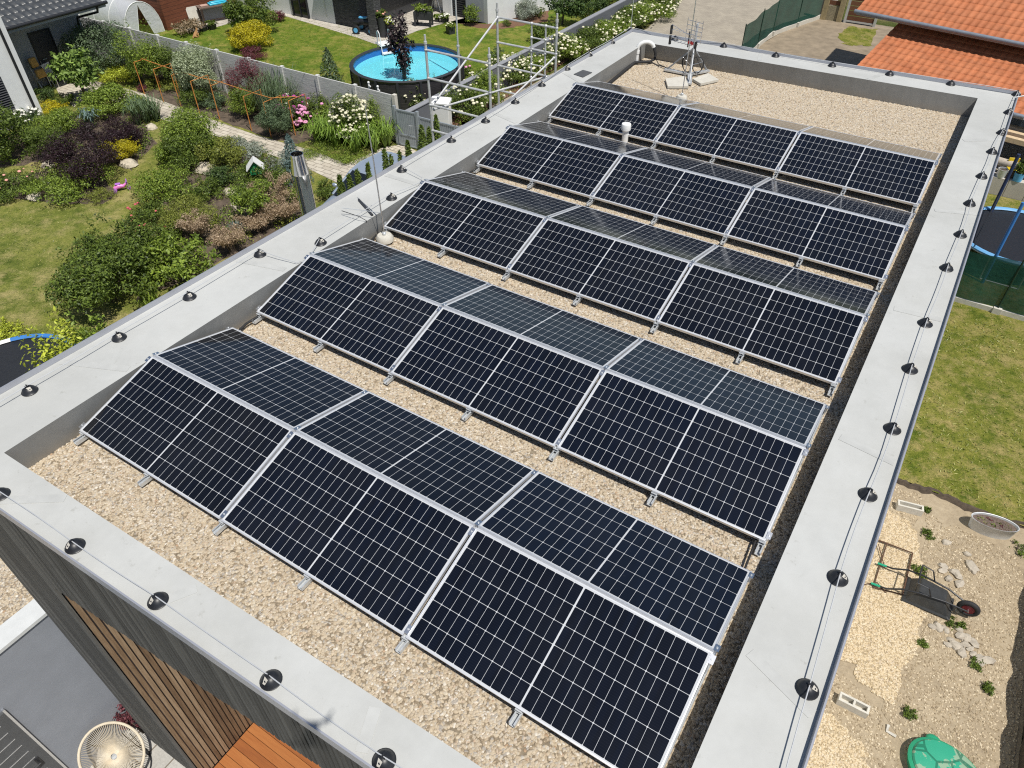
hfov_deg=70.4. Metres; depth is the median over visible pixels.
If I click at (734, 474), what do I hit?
solar panel
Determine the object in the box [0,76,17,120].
window
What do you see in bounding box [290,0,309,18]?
glass door
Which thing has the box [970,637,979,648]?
rubble
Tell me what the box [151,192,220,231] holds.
shrub
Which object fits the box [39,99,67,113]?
shrub
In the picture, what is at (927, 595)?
wheelbarrow
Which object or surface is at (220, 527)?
mounting rail
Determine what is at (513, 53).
shrub
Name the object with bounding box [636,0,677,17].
shrub
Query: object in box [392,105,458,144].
steel fence
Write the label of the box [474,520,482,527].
panel clamp
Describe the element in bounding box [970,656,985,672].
weed
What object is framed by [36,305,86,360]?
shrub
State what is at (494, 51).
shrub
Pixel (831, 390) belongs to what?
mounting rail
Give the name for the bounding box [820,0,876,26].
wooden fence
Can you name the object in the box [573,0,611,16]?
shrub
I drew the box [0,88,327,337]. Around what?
grass
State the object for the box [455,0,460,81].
flag pole
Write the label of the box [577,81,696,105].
solar panel
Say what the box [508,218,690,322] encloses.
solar panel
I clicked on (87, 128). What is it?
shrub
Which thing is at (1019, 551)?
weed
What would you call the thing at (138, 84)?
bed plants
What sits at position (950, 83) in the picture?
wire holder
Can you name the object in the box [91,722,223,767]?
courtyard paving
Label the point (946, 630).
rubble
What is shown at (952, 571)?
rubble
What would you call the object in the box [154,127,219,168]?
shrub
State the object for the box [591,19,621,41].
shrub
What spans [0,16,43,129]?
white house
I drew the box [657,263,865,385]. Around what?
solar panel
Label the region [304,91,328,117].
shrub
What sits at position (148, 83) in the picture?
shrub
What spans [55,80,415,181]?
garden path
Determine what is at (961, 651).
rubble
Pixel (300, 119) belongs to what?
shrub
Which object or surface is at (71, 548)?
wire holder
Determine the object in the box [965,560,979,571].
rubble
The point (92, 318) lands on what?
shrub
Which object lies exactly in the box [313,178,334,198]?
shrub
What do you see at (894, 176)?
solar panel
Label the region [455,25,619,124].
bed plants
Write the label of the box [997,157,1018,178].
log
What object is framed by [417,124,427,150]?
thuja
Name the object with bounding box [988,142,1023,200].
porch paving
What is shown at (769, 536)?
panel clamp
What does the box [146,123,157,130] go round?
garden stone
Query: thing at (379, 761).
wire holder
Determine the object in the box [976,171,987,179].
wire holder
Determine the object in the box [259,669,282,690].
wire holder
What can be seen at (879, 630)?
yard gravel
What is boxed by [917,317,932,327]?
wire holder
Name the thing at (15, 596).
gravel
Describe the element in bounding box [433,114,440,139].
thuja
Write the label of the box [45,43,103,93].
shrub
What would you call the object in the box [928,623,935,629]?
rubble
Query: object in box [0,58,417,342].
lawn
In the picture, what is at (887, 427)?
wire holder
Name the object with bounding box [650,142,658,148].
mounting rail
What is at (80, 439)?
mounting rail
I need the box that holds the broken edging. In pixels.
[886,724,896,737]
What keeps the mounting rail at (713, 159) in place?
on the roof gravel at (462, 714)
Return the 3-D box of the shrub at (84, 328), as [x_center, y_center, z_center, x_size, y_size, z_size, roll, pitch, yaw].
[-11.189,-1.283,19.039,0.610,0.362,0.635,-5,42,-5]
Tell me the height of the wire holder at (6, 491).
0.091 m
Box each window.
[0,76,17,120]
[452,0,465,17]
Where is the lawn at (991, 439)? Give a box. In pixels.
[898,302,1023,525]
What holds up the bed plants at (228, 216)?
on the flower bed at (270, 228)
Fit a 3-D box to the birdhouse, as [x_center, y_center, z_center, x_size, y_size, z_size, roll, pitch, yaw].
[-8.745,-7.190,24.890,0.605,1.166,0.448,-11,43,-12]
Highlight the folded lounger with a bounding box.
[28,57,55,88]
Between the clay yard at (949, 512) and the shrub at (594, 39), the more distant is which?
the shrub at (594, 39)
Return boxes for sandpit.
[907,733,975,767]
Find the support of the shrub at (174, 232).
on the flower bed at (270, 228)
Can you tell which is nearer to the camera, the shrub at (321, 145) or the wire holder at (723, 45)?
the wire holder at (723, 45)
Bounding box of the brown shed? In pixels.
[137,0,234,30]
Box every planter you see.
[199,25,206,31]
[204,20,218,29]
[375,8,386,37]
[384,15,394,36]
[411,3,433,26]
[433,13,439,21]
[438,12,449,22]
[445,21,455,34]
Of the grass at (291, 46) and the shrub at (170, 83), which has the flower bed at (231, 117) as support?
the shrub at (170, 83)
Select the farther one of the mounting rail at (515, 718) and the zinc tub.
the zinc tub
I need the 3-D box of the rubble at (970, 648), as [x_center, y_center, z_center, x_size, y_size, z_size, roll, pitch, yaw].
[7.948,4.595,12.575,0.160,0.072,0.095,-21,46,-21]
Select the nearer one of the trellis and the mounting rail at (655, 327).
the mounting rail at (655, 327)
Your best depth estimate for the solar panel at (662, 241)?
9.90 m
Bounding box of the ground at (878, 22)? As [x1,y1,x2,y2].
[94,0,1022,767]
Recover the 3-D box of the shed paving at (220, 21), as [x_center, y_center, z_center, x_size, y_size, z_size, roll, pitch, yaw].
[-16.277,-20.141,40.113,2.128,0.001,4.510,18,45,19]
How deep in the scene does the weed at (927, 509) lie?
14.76 m
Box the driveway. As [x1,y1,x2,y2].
[456,0,837,126]
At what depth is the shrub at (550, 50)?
33.59 m
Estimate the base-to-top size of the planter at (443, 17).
0.520 m
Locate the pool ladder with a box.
[375,29,391,55]
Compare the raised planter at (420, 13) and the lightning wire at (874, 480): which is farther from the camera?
the raised planter at (420, 13)
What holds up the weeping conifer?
on the neighbour lawn at (469, 38)
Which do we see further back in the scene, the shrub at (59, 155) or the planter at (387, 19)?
the planter at (387, 19)
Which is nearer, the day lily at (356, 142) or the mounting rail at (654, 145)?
the mounting rail at (654, 145)
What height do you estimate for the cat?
0.463 m
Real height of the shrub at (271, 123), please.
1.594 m
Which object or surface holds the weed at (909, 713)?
on the yard stones at (941, 691)
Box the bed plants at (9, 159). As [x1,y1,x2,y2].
[1,107,150,164]
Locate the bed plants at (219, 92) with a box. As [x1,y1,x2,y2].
[210,86,306,125]
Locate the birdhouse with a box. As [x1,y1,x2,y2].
[246,156,264,180]
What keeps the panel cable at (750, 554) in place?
attached to the mounting rail at (696, 693)
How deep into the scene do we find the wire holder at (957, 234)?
9.65 m
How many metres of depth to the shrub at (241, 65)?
29.30 m
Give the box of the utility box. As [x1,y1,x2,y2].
[431,96,451,124]
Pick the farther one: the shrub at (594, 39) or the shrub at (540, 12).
the shrub at (540, 12)
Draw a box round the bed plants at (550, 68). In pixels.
[546,0,673,74]
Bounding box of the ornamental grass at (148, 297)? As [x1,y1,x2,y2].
[125,280,163,306]
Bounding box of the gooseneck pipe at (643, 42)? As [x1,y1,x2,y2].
[607,40,656,83]
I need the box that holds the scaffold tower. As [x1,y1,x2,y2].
[423,3,558,141]
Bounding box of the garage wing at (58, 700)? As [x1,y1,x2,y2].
[0,599,134,767]
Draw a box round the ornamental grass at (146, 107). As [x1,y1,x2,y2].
[119,93,167,124]
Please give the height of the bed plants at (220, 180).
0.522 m
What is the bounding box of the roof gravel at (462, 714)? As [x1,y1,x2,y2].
[28,58,969,767]
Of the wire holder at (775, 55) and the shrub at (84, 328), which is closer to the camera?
the wire holder at (775, 55)
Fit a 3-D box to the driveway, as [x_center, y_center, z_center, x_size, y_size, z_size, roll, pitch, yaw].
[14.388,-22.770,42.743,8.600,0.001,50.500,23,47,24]
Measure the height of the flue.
6.537 m
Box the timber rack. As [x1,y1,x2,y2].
[1004,124,1023,146]
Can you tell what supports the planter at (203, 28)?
on the shed paving at (220, 21)
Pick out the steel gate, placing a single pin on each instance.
(406, 120)
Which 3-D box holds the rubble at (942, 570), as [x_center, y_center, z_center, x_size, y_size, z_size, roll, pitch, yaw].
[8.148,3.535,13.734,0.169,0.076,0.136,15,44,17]
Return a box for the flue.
[290,151,315,215]
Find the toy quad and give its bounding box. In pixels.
[352,15,369,34]
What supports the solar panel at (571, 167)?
attached to the mounting rail at (530, 184)
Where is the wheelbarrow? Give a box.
[871,562,980,619]
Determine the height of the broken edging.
0.053 m
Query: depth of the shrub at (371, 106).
27.32 m
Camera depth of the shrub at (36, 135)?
26.55 m
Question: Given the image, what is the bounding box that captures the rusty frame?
[864,540,912,594]
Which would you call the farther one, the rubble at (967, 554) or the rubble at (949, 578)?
the rubble at (967, 554)
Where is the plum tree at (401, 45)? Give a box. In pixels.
[384,9,416,78]
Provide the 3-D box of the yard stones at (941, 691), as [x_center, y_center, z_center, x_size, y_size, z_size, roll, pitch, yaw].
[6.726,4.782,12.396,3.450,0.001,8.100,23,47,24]
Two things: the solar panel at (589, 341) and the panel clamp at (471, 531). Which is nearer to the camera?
the panel clamp at (471, 531)
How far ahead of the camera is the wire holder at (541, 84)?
13.79 m
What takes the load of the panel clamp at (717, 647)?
attached to the mounting rail at (696, 693)
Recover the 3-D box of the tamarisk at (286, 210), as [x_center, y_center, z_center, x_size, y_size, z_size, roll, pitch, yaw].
[-7.199,-5.593,23.226,1.284,0.999,1.266,2,42,3]
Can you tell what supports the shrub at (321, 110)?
on the lawn at (17, 307)
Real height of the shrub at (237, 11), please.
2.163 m
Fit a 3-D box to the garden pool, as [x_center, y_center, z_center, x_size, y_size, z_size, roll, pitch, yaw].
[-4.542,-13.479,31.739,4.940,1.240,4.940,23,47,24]
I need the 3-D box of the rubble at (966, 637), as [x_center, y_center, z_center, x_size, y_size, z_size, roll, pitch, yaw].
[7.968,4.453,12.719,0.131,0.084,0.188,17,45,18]
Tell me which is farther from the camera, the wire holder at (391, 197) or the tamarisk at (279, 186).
the tamarisk at (279, 186)
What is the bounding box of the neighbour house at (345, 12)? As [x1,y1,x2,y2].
[239,0,557,37]
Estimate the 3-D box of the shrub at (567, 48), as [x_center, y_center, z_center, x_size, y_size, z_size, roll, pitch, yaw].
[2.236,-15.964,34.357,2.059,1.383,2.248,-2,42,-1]
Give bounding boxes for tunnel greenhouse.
[80,0,164,33]
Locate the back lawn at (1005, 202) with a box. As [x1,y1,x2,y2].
[970,193,1023,309]
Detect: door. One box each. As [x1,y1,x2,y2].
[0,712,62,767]
[30,30,58,82]
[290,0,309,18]
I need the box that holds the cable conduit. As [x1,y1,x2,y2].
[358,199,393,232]
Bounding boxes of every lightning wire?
[0,166,421,401]
[0,491,402,767]
[403,27,630,164]
[631,27,1016,90]
[786,92,1017,767]
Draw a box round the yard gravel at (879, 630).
[806,510,928,767]
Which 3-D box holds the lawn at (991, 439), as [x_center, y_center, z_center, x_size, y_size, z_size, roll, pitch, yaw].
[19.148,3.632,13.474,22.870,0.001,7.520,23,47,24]
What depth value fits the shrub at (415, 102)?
30.00 m
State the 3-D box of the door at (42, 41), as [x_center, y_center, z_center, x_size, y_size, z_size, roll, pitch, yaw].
[-20.751,-14.655,32.526,0.114,2.080,0.847,23,47,24]
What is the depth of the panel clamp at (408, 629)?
5.71 m
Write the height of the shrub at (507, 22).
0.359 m
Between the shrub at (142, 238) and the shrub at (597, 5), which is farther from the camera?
the shrub at (597, 5)
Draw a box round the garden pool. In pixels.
[349,43,464,109]
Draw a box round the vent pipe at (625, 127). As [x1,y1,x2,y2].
[621,122,630,141]
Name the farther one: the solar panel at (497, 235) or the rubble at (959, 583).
the rubble at (959, 583)
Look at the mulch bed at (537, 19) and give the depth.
39.34 m
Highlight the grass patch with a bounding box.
[838,26,876,45]
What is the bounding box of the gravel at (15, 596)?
[0,558,33,624]
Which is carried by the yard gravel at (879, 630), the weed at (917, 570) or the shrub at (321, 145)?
the weed at (917, 570)
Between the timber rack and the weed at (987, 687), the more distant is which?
the timber rack
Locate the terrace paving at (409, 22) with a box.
[275,7,482,43]
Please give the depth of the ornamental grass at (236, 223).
22.89 m
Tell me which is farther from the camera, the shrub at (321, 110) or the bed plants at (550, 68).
the bed plants at (550, 68)
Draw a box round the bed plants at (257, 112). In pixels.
[205,95,309,133]
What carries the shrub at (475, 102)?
on the flower bed at (564, 60)
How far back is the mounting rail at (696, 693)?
5.43 m
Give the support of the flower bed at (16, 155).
on the lawn at (17, 307)
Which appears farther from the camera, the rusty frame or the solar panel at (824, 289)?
the rusty frame
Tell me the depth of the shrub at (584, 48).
35.05 m
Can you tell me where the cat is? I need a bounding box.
[193,28,198,38]
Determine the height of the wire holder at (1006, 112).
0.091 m
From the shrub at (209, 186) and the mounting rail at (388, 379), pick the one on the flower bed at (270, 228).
the shrub at (209, 186)
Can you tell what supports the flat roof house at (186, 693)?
on the ground at (878, 22)
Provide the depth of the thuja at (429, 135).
22.98 m
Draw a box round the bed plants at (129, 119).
[0,109,153,159]
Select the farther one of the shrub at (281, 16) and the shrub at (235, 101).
the shrub at (281, 16)
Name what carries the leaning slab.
on the shed paving at (220, 21)
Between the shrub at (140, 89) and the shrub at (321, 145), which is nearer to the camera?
the shrub at (321, 145)
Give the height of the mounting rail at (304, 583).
0.355 m
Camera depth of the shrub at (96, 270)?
19.29 m
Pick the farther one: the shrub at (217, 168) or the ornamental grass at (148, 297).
the shrub at (217, 168)
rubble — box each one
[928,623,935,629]
[933,621,943,632]
[938,562,948,569]
[938,568,946,572]
[942,539,951,544]
[942,625,949,633]
[943,641,951,647]
[944,575,952,581]
[948,569,959,574]
[949,640,962,650]
[954,572,962,579]
[954,580,964,587]
[954,632,965,640]
[955,626,963,631]
[956,646,966,657]
[961,641,970,646]
[963,551,971,556]
[963,633,970,641]
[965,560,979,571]
[966,646,973,651]
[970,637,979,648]
[970,651,976,656]
[974,654,985,666]
[983,656,995,664]
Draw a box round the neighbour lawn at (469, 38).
[112,0,614,140]
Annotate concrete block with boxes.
[836,692,870,718]
[895,499,923,516]
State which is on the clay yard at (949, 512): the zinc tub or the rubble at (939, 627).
the zinc tub
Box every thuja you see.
[336,174,345,195]
[346,173,354,189]
[354,168,361,184]
[365,161,372,178]
[381,148,389,170]
[388,154,393,165]
[396,149,402,160]
[404,139,411,156]
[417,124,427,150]
[426,126,431,143]
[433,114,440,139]
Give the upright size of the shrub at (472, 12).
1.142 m
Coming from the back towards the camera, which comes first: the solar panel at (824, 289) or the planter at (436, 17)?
the planter at (436, 17)
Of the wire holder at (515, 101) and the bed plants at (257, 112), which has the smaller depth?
the wire holder at (515, 101)
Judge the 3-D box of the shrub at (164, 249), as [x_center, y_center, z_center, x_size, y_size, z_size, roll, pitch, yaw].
[-9.669,-3.606,20.795,2.410,1.424,2.306,23,47,24]
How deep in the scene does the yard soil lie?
36.62 m
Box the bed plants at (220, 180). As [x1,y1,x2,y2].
[155,135,299,235]
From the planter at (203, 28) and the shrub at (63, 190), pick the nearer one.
the shrub at (63, 190)
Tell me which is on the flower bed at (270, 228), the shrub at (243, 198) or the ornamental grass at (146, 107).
the shrub at (243, 198)
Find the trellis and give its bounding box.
[133,57,309,136]
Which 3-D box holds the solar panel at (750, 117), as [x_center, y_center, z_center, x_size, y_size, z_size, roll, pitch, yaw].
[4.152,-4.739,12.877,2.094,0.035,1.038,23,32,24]
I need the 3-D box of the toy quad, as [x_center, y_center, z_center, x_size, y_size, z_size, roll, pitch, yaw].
[-7.655,-18.899,37.973,1.240,0.940,0.896,10,43,11]
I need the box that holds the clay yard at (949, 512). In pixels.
[838,483,1023,767]
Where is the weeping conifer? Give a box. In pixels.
[319,47,344,81]
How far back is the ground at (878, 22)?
38.48 m
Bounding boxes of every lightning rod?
[364,104,393,244]
[676,0,695,99]
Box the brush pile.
[170,17,204,34]
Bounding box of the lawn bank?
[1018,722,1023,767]
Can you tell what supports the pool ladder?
on the neighbour lawn at (469, 38)
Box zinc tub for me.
[968,512,1019,539]
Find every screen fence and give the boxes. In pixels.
[741,0,824,48]
[954,251,1023,320]
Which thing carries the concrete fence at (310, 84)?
on the neighbour lawn at (469, 38)
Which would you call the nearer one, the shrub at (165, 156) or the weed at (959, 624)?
the weed at (959, 624)
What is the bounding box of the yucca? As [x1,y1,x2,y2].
[74,107,100,121]
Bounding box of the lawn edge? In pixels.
[896,478,1023,528]
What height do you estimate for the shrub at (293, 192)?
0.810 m
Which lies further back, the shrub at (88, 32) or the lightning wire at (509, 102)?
the shrub at (88, 32)
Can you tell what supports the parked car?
on the parking pavement
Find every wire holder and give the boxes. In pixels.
[0,487,10,500]
[21,384,38,396]
[64,538,85,554]
[111,331,126,342]
[147,592,168,609]
[182,291,196,300]
[254,249,265,257]
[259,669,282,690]
[314,237,326,246]
[372,748,395,767]
[386,192,396,200]
[396,165,406,172]
[446,136,455,142]
[481,116,489,123]
[511,98,519,103]
[538,81,545,86]
[720,42,726,47]
[771,52,779,57]
[795,678,818,700]
[827,569,848,586]
[828,61,835,67]
[858,487,877,501]
[883,422,900,434]
[885,70,893,75]
[902,363,917,374]
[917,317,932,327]
[939,262,953,271]
[946,80,954,85]
[954,229,966,238]
[963,198,975,206]
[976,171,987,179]
[986,147,996,154]
[996,128,1005,135]
[1003,108,1013,114]
[1011,90,1020,96]
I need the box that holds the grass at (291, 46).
[139,8,494,82]
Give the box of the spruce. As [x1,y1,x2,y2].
[281,133,314,186]
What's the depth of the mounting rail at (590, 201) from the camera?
11.03 m
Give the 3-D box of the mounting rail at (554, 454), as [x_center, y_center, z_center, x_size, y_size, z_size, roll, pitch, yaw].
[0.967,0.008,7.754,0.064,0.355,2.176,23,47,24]
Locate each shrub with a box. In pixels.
[0,101,31,160]
[0,167,40,203]
[0,316,25,340]
[10,105,41,125]
[15,123,68,157]
[18,155,115,205]
[18,324,72,372]
[27,110,61,131]
[31,125,123,186]
[32,233,161,313]
[33,86,56,100]
[33,106,83,131]
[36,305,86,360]
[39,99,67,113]
[45,43,103,93]
[45,92,74,104]
[57,18,130,75]
[60,311,101,350]
[69,209,159,273]
[70,120,101,138]
[72,326,92,342]
[74,80,146,115]
[83,186,116,204]
[84,300,110,338]
[92,57,114,76]
[97,64,144,83]
[98,136,140,160]
[99,114,147,145]
[107,18,171,84]
[112,702,144,733]
[125,162,196,201]
[126,197,165,224]
[128,219,182,246]
[136,84,146,91]
[137,228,221,286]
[143,76,163,90]
[151,37,184,86]
[151,141,191,164]
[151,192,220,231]
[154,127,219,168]
[157,78,183,91]
[157,105,223,157]
[169,37,220,92]
[172,87,211,109]
[186,175,224,200]
[194,132,246,167]
[197,91,225,107]
[202,165,235,185]
[210,166,235,184]
[217,135,246,147]
[219,84,260,117]
[221,0,278,27]
[223,52,267,111]
[224,174,279,216]
[226,18,273,48]
[231,155,291,189]
[232,140,268,161]
[240,45,267,59]
[254,95,293,136]
[264,150,290,172]
[268,10,285,20]
[272,87,310,126]
[288,184,297,202]
[291,102,312,127]
[297,138,349,160]
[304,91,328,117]
[313,100,337,122]
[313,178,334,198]
[328,90,373,140]
[329,145,371,164]
[363,92,381,131]
[396,78,425,106]
[437,82,488,120]
[462,3,480,24]
[462,65,496,90]
[464,63,471,76]
[465,70,515,106]
[477,54,533,82]
[490,46,504,59]
[500,51,536,71]
[502,20,511,26]
[514,0,539,19]
[522,53,550,77]
[527,22,555,40]
[535,6,545,16]
[537,45,563,67]
[543,32,580,61]
[568,37,590,56]
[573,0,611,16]
[574,25,610,47]
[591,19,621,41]
[610,15,635,35]
[612,6,647,26]
[624,1,660,24]
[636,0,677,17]
[654,0,681,10]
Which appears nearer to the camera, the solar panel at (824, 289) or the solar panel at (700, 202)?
the solar panel at (824, 289)
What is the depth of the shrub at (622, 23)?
37.25 m
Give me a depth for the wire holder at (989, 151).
11.52 m
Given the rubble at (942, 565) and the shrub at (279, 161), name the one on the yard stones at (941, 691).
the rubble at (942, 565)
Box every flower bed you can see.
[0,110,156,170]
[2,171,116,203]
[136,140,301,301]
[137,73,238,125]
[219,103,313,143]
[452,0,674,124]
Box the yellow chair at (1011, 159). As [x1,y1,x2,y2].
[1005,158,1020,177]
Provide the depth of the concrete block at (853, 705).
11.77 m
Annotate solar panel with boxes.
[79,356,293,519]
[154,327,366,430]
[221,432,473,635]
[256,255,441,372]
[296,391,533,527]
[311,238,488,305]
[384,181,544,270]
[390,307,602,447]
[405,527,712,767]
[425,172,577,217]
[444,284,639,369]
[477,126,620,197]
[478,471,751,652]
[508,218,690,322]
[511,121,643,154]
[548,205,715,262]
[549,83,678,142]
[557,370,805,541]
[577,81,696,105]
[592,155,750,235]
[606,338,826,447]
[623,148,769,187]
[655,106,798,171]
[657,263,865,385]
[682,103,809,130]
[693,245,876,315]
[726,188,905,280]
[755,178,912,226]
[778,132,935,205]
[801,126,940,161]
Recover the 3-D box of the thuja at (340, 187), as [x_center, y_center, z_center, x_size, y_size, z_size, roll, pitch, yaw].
[-4.835,-4.864,21.148,0.852,2.741,0.887,23,47,24]
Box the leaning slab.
[186,5,202,21]
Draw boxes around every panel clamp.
[220,510,227,517]
[404,624,412,633]
[468,527,475,535]
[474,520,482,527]
[707,654,715,665]
[713,644,720,654]
[748,572,754,582]
[766,531,772,541]
[802,449,808,457]
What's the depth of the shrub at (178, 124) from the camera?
26.32 m
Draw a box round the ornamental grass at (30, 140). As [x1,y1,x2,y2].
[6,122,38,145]
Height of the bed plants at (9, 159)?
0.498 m
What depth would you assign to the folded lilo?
39.26 m
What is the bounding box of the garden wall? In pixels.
[406,0,645,118]
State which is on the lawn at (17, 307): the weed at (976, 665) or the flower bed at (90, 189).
the flower bed at (90, 189)
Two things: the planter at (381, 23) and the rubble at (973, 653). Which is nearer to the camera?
the rubble at (973, 653)
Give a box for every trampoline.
[0,334,74,386]
[971,154,1023,261]
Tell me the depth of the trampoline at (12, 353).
17.60 m
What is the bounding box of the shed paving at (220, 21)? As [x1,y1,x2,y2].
[180,17,231,31]
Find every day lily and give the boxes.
[301,109,340,144]
[311,114,374,155]
[340,112,403,152]
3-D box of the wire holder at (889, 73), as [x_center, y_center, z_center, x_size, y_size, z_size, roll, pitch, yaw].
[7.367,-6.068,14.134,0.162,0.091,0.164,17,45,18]
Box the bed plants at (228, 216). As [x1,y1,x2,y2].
[162,134,301,229]
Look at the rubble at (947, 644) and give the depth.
12.61 m
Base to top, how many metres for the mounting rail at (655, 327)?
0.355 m
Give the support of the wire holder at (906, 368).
on the flat roof house at (186, 693)
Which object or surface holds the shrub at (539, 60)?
on the flower bed at (564, 60)
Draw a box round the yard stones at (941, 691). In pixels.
[812,486,1023,767]
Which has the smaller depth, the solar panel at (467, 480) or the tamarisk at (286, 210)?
the solar panel at (467, 480)
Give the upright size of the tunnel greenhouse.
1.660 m
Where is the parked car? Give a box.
[322,151,405,204]
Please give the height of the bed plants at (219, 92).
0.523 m
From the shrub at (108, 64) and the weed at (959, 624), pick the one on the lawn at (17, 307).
the shrub at (108, 64)
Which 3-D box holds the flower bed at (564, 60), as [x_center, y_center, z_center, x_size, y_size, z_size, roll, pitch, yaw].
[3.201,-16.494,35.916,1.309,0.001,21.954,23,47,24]
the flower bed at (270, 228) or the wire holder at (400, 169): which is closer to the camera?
the wire holder at (400, 169)
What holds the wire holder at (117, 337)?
on the flat roof house at (186, 693)
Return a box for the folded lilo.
[207,0,225,5]
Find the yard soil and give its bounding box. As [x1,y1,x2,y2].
[759,19,893,64]
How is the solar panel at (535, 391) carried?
attached to the mounting rail at (467, 414)
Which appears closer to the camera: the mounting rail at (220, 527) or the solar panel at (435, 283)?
the mounting rail at (220, 527)
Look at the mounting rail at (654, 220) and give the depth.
10.61 m
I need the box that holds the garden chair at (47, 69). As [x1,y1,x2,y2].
[41,62,64,86]
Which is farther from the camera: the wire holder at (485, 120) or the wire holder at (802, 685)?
the wire holder at (485, 120)
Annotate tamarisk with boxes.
[174,207,210,244]
[206,222,247,253]
[231,202,280,233]
[246,171,292,206]
[262,191,300,221]
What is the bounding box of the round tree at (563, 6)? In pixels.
[541,0,585,24]
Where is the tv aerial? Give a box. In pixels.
[664,17,718,87]
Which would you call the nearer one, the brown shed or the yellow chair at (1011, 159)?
the yellow chair at (1011, 159)
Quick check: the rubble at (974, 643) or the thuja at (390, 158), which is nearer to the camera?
the rubble at (974, 643)
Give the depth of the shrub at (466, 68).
33.05 m
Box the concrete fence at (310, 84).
[78,14,398,140]
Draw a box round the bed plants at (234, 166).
[145,128,297,289]
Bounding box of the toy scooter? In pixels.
[113,179,130,192]
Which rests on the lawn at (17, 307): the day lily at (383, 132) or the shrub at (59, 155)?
the day lily at (383, 132)
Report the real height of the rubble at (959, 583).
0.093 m
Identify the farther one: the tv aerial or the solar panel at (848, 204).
the tv aerial
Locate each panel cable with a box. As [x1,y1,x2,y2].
[239,315,261,329]
[744,539,756,568]
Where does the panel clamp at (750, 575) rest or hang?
attached to the mounting rail at (696, 693)
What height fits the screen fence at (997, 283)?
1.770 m
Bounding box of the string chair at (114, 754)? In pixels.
[77,721,151,767]
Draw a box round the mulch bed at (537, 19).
[461,11,548,28]
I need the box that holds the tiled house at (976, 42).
[854,0,1023,126]
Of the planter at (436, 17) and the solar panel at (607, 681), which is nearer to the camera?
the solar panel at (607, 681)
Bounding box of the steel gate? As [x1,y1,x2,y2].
[395,108,417,148]
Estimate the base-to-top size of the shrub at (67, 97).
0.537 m
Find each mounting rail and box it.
[73,329,240,445]
[137,358,302,486]
[212,393,373,535]
[252,313,264,323]
[297,430,452,590]
[313,341,325,352]
[383,373,395,384]
[395,470,541,654]
[437,248,448,257]
[461,408,473,420]
[473,165,482,172]
[502,270,512,279]
[508,517,641,727]
[527,181,536,188]
[548,447,560,460]
[572,295,582,305]
[586,198,595,205]
[595,129,603,135]
[646,492,657,506]
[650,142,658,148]
[650,216,659,224]
[650,322,659,332]
[662,569,752,767]
[709,157,716,162]
[720,236,728,244]
[735,352,745,363]
[754,408,825,556]
[772,172,779,178]
[796,258,803,266]
[827,295,876,396]
[840,188,846,195]
[875,216,912,290]
[911,157,939,212]
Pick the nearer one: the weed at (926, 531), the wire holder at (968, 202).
the wire holder at (968, 202)
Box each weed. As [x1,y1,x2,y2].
[902,704,917,720]
[910,563,929,578]
[917,638,929,647]
[920,526,935,539]
[924,506,931,513]
[945,615,967,630]
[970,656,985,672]
[982,681,995,696]
[1009,539,1023,557]
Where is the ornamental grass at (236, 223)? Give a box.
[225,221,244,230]
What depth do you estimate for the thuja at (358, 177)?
20.88 m
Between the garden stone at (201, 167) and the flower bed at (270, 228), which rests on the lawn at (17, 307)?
the flower bed at (270, 228)
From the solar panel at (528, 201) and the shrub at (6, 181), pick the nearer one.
the solar panel at (528, 201)
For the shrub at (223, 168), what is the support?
on the flower bed at (270, 228)
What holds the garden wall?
on the ground at (878, 22)
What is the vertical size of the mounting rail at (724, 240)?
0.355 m
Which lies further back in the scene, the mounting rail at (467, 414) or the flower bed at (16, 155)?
the flower bed at (16, 155)
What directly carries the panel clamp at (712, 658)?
attached to the mounting rail at (696, 693)
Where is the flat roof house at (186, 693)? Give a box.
[0,29,1019,767]
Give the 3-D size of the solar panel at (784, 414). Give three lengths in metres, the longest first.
2.094 x 1.038 x 0.037 m
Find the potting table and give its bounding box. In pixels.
[196,2,229,24]
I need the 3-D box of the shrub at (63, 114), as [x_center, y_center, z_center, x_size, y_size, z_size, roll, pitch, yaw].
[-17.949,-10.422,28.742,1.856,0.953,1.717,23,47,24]
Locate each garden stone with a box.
[25,192,41,201]
[119,158,138,168]
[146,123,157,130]
[193,162,209,174]
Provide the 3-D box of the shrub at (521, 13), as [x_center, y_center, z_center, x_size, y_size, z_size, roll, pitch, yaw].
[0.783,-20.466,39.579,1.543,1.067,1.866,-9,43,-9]
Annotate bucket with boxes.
[996,167,1008,177]
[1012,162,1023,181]
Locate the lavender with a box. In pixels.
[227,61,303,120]
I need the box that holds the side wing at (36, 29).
[0,0,107,89]
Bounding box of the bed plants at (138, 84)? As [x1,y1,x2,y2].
[115,61,243,105]
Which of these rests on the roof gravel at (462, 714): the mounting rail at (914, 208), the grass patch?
the mounting rail at (914, 208)
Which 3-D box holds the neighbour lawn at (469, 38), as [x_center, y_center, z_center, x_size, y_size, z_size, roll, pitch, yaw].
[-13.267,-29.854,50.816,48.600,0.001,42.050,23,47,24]

